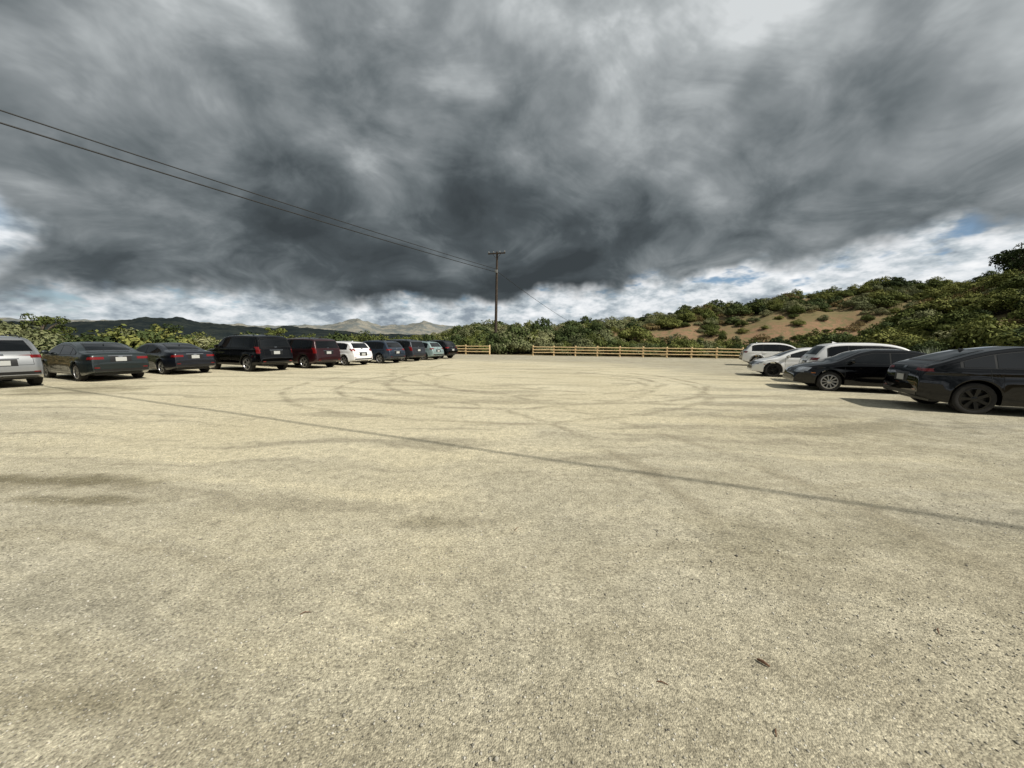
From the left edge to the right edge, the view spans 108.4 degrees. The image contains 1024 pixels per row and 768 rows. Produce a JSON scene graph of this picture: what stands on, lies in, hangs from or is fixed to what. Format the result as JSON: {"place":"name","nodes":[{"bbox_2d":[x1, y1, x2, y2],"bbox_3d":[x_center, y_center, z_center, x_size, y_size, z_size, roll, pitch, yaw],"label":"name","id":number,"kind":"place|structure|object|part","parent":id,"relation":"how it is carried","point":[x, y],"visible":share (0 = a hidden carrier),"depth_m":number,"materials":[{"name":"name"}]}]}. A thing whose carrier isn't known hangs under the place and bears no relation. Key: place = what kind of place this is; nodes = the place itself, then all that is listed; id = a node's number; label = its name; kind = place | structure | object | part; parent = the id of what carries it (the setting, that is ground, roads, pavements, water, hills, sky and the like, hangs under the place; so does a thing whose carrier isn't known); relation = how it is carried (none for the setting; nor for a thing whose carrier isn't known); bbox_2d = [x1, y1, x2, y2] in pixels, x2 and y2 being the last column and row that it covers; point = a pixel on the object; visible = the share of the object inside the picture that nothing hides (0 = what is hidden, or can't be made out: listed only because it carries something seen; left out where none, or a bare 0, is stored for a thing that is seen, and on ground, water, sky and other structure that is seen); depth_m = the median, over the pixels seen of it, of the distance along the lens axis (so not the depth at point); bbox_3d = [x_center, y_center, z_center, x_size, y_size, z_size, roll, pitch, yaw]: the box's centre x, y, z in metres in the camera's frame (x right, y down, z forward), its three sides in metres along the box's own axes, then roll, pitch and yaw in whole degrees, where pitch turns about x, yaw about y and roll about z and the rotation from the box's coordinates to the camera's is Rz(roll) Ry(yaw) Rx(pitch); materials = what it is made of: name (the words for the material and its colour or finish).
{"place":"outdoors","nodes":[
{"label":"outdoors","id":0,"kind":"place"},
{"bbox_2d":[0,317,434,339],"bbox_3d":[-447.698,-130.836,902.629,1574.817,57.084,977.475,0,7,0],"label":"hills","id":1,"kind":"structure","parent":0,"point":[219,331],"depth_m":743.38,"materials":[{"name":"green plant"}]},
{"bbox_2d":[0,318,453,334],"bbox_3d":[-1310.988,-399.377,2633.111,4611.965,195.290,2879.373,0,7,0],"label":"mountains","id":2,"kind":"structure","parent":0,"point":[356,325],"depth_m":2701.80,"materials":[{"name":"grey stone"}]},
{"bbox_2d":[0,290,1023,767],"bbox_3d":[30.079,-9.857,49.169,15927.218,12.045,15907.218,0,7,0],"label":"ground","id":3,"kind":"structure","parent":0,"point":[654,396],"depth_m":2.65,"materials":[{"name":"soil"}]},
{"bbox_2d":[0,334,44,384],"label":"parked car","id":4,"kind":"object","parent":3,"relation":"on","point":[20,357],"visible":1,"depth_m":11.87,"materials":[{"name":"silver paint"}]},
{"bbox_3d":[-16.098,-1.197,11.523,0.283,0.312,1.321,3,7,24],"label":"rear window","id":5,"kind":"part","parent":4,"relation":"part of","materials":[{"name":"black glass"}]},
{"bbox_2d":[14,313,77,337],"bbox_3d":[-34.726,-3.353,27.298,3.550,3.699,2.991,-4,8,-31],"label":"pepper tree","id":6,"kind":"object","parent":3,"relation":"on","point":[41,320],"visible":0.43,"depth_m":27.36,"materials":[{"name":"green plant"}]},
{"bbox_2d":[40,342,148,380],"bbox_3d":[-17.065,-0.987,15.041,4.862,1.463,2.224,3,7,24],"label":"parked car","id":7,"kind":"object","parent":3,"relation":"on","point":[80,361],"visible":0.94,"depth_m":14.10,"materials":[{"name":"grey paint"}]},
{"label":"side windows","id":8,"kind":"part","parent":7,"relation":"part of","materials":[{"name":"black glass"}]},
{"bbox_3d":[-15.994,-1.470,14.506,0.666,0.210,1.201,3,7,24],"label":"rear window","id":9,"kind":"part","parent":7,"relation":"part of","materials":[{"name":"black glass"}]},
{"bbox_2d":[148,323,183,338],"bbox_3d":[-30.861,-3.772,32.945,3.576,3.299,3.249,0,7,0],"label":"pepper tree","id":10,"kind":"object","parent":3,"relation":"on","point":[172,329],"visible":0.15,"depth_m":32.78,"materials":[{"name":"green plant"}]},
{"bbox_2d":[136,343,214,374],"bbox_3d":[-16.606,-1.287,17.872,4.667,1.434,2.157,3,7,24],"label":"parked car","id":11,"kind":"object","parent":3,"relation":"on","point":[165,358],"visible":0.79,"depth_m":16.83,"materials":[{"name":"grey paint"}]},
{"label":"side windows","id":12,"kind":"part","parent":11,"relation":"part of","materials":[{"name":"black glass"}]},
{"bbox_3d":[-15.577,-1.761,17.357,0.640,0.206,1.165,3,7,24],"label":"rear window","id":13,"kind":"part","parent":11,"relation":"part of","materials":[{"name":"black glass"}]},
{"bbox_2d":[206,334,292,371],"bbox_3d":[-14.128,-1.713,19.761,4.862,1.882,2.313,3,7,24],"label":"parked car","id":14,"kind":"object","parent":3,"relation":"on","point":[249,352],"visible":0.88,"depth_m":18.68,"materials":[{"name":"black paint"}]},
{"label":"side windows","id":15,"kind":"part","parent":14,"relation":"part of","materials":[{"name":"black glass"}]},
{"bbox_3d":[-12.090,-2.096,18.803,0.156,0.392,1.481,3,7,24],"label":"rear window","id":16,"kind":"part","parent":14,"relation":"part of","materials":[{"name":"black glass"}]},
{"bbox_2d":[264,327,286,337],"bbox_3d":[-25.139,-4.342,38.702,3.251,3.208,2.722,3,7,20],"label":"pepper tree","id":17,"kind":"object","parent":3,"relation":"on","point":[278,331],"visible":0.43,"depth_m":38.50,"materials":[{"name":"green plant"}]},
{"bbox_2d":[269,337,340,368],"bbox_3d":[-12.661,-1.915,22.139,4.862,1.770,2.220,3,7,24],"label":"parked car","id":18,"kind":"object","parent":3,"relation":"on","point":[307,352],"visible":0.69,"depth_m":20.92,"materials":[{"name":"red paint"}]},
{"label":"side windows","id":19,"kind":"part","parent":18,"relation":"part of","materials":[{"name":"black glass"}]},
{"bbox_3d":[-10.623,-2.267,21.185,0.156,0.369,1.421,3,7,24],"label":"rear window","id":20,"kind":"part","parent":18,"relation":"part of","materials":[{"name":"black glass"}]},
{"bbox_2d":[319,341,372,365],"bbox_3d":[-11.490,-2.101,24.602,4.313,1.593,2.162,3,7,24],"label":"parked car","id":21,"kind":"object","parent":3,"relation":"on","point":[355,351],"visible":0.52,"depth_m":23.42,"materials":[{"name":"white paint"}]},
{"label":"side windows","id":22,"kind":"part","parent":21,"relation":"part of","materials":[{"name":"black glass"}]},
{"bbox_3d":[-9.827,-2.478,23.813,0.280,0.281,1.241,3,7,24],"label":"rear window","id":23,"kind":"part","parent":21,"relation":"part of","materials":[{"name":"black glass"}]},
{"bbox_2d":[363,340,405,363],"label":"parked car","id":24,"kind":"object","parent":3,"relation":"on","point":[382,351],"visible":0.59,"depth_m":25.88,"materials":[{"name":"blue paint"}]},
{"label":"side windows","id":25,"kind":"part","parent":24,"relation":"part of","materials":[{"name":"black glass"}]},
{"bbox_3d":[-8.388,-2.780,26.244,0.283,0.302,1.321,3,7,24],"label":"rear window","id":26,"kind":"part","parent":24,"relation":"part of","materials":[{"name":"black glass"}]},
{"bbox_2d":[375,339,425,361],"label":"parked car","id":27,"kind":"object","parent":3,"relation":"on","point":[414,349],"visible":0.48,"depth_m":28.52,"materials":[{"name":"grey paint"}]},
{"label":"side windows","id":28,"kind":"part","parent":27,"relation":"part of","materials":[{"name":"black glass"}]},
{"bbox_3d":[-7.377,-3.096,28.864,0.151,0.361,1.421,3,7,24],"label":"rear window","id":29,"kind":"part","parent":27,"relation":"part of","materials":[{"name":"black glass"}]},
{"bbox_2d":[421,341,443,359],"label":"parked car","id":30,"kind":"object","parent":3,"relation":"on","point":[434,350],"visible":0.35,"depth_m":31.04,"materials":[{"name":"teal paint"}]},
{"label":"rear window","id":31,"kind":"part","parent":30,"relation":"part of","materials":[{"name":"grey glass"}]},
{"bbox_2d":[430,340,457,358],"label":"parked car","id":32,"kind":"object","parent":3,"relation":"on","point":[450,349],"visible":0.45,"depth_m":33.79,"materials":[{"name":"black paint"}]},
{"bbox_2d":[457,345,489,354],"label":"wooden fence","id":33,"kind":"object","parent":3,"relation":"on","point":[465,348],"visible":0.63,"depth_m":44.31,"materials":[{"name":"brown wood"}]},
{"bbox_2d":[488,251,504,333],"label":"utility pole","id":34,"kind":"object","parent":3,"relation":"on","point":[496,294],"visible":0.96,"depth_m":50.68,"materials":[{"name":"brown wood"}]},
{"bbox_2d":[0,110,567,320],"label":"power line","id":35,"kind":"object","parent":34,"relation":"attached to","point":[211,187],"visible":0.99,"depth_m":21.20,"materials":[{"name":"black metal"}]},
{"bbox_2d":[0,269,1023,357],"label":"chaparral shrubs","id":36,"kind":"object","parent":3,"relation":"on","point":[956,315],"visible":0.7,"depth_m":44.00,"materials":[{"name":"green plant"}]},
{"bbox_2d":[532,345,743,358],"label":"wooden fence","id":37,"kind":"object","parent":3,"relation":"on","point":[642,351],"visible":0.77,"depth_m":40.05,"materials":[{"name":"brown wood"}]},
{"bbox_2d":[757,658,769,666],"bbox_3d":[1.258,1.391,1.849,0.016,0.017,0.057,-4,8,-34],"label":"twig","id":38,"kind":"object","parent":3,"relation":"on","point":[763,662],"visible":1,"depth_m":1.84,"materials":[{"name":"brown wood"}]},
{"bbox_2d":[739,342,794,362],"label":"parked car","id":39,"kind":"object","parent":3,"relation":"on","point":[752,351],"visible":0.46,"depth_m":26.16,"materials":[{"name":"white paint"}]},
{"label":"side windows","id":40,"kind":"part","parent":39,"relation":"part of","materials":[{"name":"black glass"}]},
{"bbox_2d":[747,347,812,376],"bbox_3d":[14.305,-1.056,17.932,4.721,1.448,2.222,3,7,24],"label":"parked car","id":41,"kind":"object","parent":3,"relation":"on","point":[781,362],"visible":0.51,"depth_m":17.76,"materials":[{"name":"white paint"}]},
{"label":"side windows","id":42,"kind":"part","parent":41,"relation":"part of","materials":[{"name":"black glass"}]},
{"bbox_2d":[799,342,909,362],"bbox_3d":[14.474,-0.832,14.794,4.592,1.707,2.230,3,7,24],"label":"parked car","id":43,"kind":"object","parent":3,"relation":"on","point":[819,352],"visible":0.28,"depth_m":14.65,"materials":[{"name":"white paint"}]},
{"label":"rear window","id":44,"kind":"part","parent":43,"relation":"part of","materials":[{"name":"black glass"}]},
{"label":"side windows","id":45,"kind":"part","parent":43,"relation":"part of","materials":[{"name":"black glass"}]},
{"bbox_2d":[783,349,926,390],"bbox_3d":[12.492,-0.484,12.747,4.862,1.463,2.224,3,7,24],"label":"parked car","id":46,"kind":"object","parent":3,"relation":"on","point":[863,367],"visible":0.59,"depth_m":12.35,"materials":[{"name":"black paint"}]},
{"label":"side windows","id":47,"kind":"part","parent":46,"relation":"part of","materials":[{"name":"black glass"}]},
{"bbox_2d":[918,346,943,353],"bbox_3d":[24.666,-1.731,21.705,2.136,1.114,1.847,-5,8,-39],"label":"yucca plant","id":48,"kind":"object","parent":3,"relation":"on","point":[930,351],"visible":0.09,"depth_m":21.70,"materials":[{"name":"green plant"}]},
{"bbox_2d":[883,345,1023,413],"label":"parked car","id":49,"kind":"object","parent":3,"relation":"on","point":[978,380],"visible":1,"depth_m":8.65,"materials":[{"name":"black paint"}]},
{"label":"rear window","id":50,"kind":"part","parent":49,"relation":"part of","materials":[{"name":"grey glass"}]},
{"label":"side windows","id":51,"kind":"part","parent":49,"relation":"part of","materials":[{"name":"black glass"}]},
{"bbox_2d":[988,248,1023,274],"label":"oak tree","id":52,"kind":"object","parent":3,"relation":"on","point":[1010,260],"visible":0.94,"depth_m":43.24,"materials":[{"name":"green plant"}]},
{"bbox_2d":[1013,242,1023,267],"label":"oak tree","id":53,"kind":"object","parent":3,"relation":"on","point":[1021,244],"visible":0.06,"depth_m":45.22,"materials":[{"name":"green plant"}]},
{"bbox_2d":[0,0,1023,326],"label":"sky","id":54,"kind":"structure","parent":0,"point":[633,158],"materials":[{"name":"grey"}]}
]}

